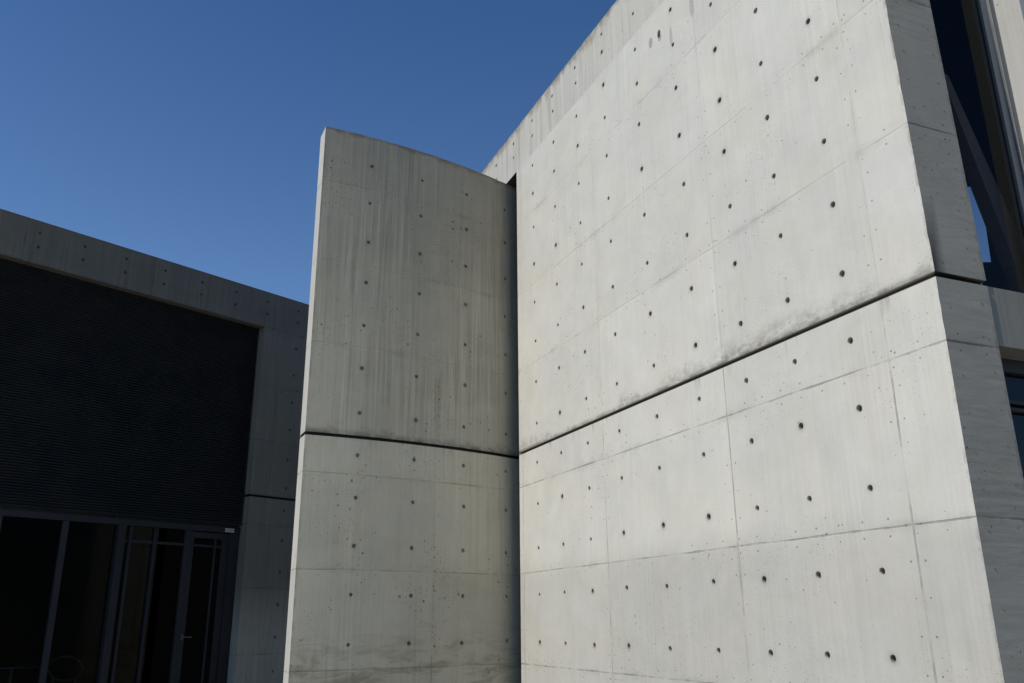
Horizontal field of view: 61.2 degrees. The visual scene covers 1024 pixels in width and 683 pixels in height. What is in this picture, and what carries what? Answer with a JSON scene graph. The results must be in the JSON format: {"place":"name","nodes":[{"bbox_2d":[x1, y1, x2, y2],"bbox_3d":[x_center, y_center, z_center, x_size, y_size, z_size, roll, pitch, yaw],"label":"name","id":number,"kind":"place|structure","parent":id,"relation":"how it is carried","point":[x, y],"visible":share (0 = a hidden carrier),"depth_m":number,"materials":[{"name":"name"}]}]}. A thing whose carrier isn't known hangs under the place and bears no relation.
{"place":"outdoors","nodes":[
{"label":"outdoors","id":0,"kind":"place"},
{"bbox_2d":[0,209,308,682],"bbox_3d":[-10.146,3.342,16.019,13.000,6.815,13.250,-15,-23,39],"label":"glazed building","id":1,"kind":"structure","parent":0,"point":[150,415],"depth_m":12.27,"materials":[{"name":"concrete"}]},
{"bbox_2d":[0,509,240,682],"bbox_3d":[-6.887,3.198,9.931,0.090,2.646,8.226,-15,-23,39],"label":"window frame","id":2,"kind":"structure","parent":1,"relation":"in","point":[55,568],"depth_m":11.47,"materials":[{"name":"metal"}]},
{"bbox_2d":[175,531,228,682],"bbox_3d":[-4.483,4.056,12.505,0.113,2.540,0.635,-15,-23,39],"label":"door","id":3,"kind":"structure","parent":1,"relation":"in","point":[197,659],"depth_m":12.58,"materials":[{"name":"glass"}]},
{"bbox_2d":[0,0,615,304],"label":"sky","id":4,"kind":"structure","parent":0,"point":[188,133],"materials":[{"name":"blue"}]},
{"label":"ground","id":5,"kind":"structure","parent":0,"visible":0},
{"bbox_2d":[283,126,520,682],"bbox_3d":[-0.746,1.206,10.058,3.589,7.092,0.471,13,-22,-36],"label":"curved wall","id":6,"kind":"structure","parent":5,"relation":"on","point":[405,564],"depth_m":9.62,"materials":[{"name":"concrete"}]},
{"bbox_2d":[482,0,1023,682],"bbox_3d":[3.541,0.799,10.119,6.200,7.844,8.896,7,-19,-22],"label":"concrete building","id":7,"kind":"structure","parent":5,"relation":"on","point":[770,314],"depth_m":6.18,"materials":[{"name":"concrete"}]},
{"bbox_2d":[929,0,1023,292],"bbox_3d":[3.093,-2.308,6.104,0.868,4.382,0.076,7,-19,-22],"label":"window frame","id":8,"kind":"structure","parent":7,"relation":"in","point":[989,136],"depth_m":5.87,"materials":[{"name":"metal"}]},
{"bbox_2d":[1001,358,1023,477],"bbox_3d":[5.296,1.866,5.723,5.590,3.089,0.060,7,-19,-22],"label":"lower window frame","id":9,"kind":"structure","parent":7,"relation":"in","point":[1013,370],"depth_m":5.23,"materials":[{"name":"metal"}]}
]}

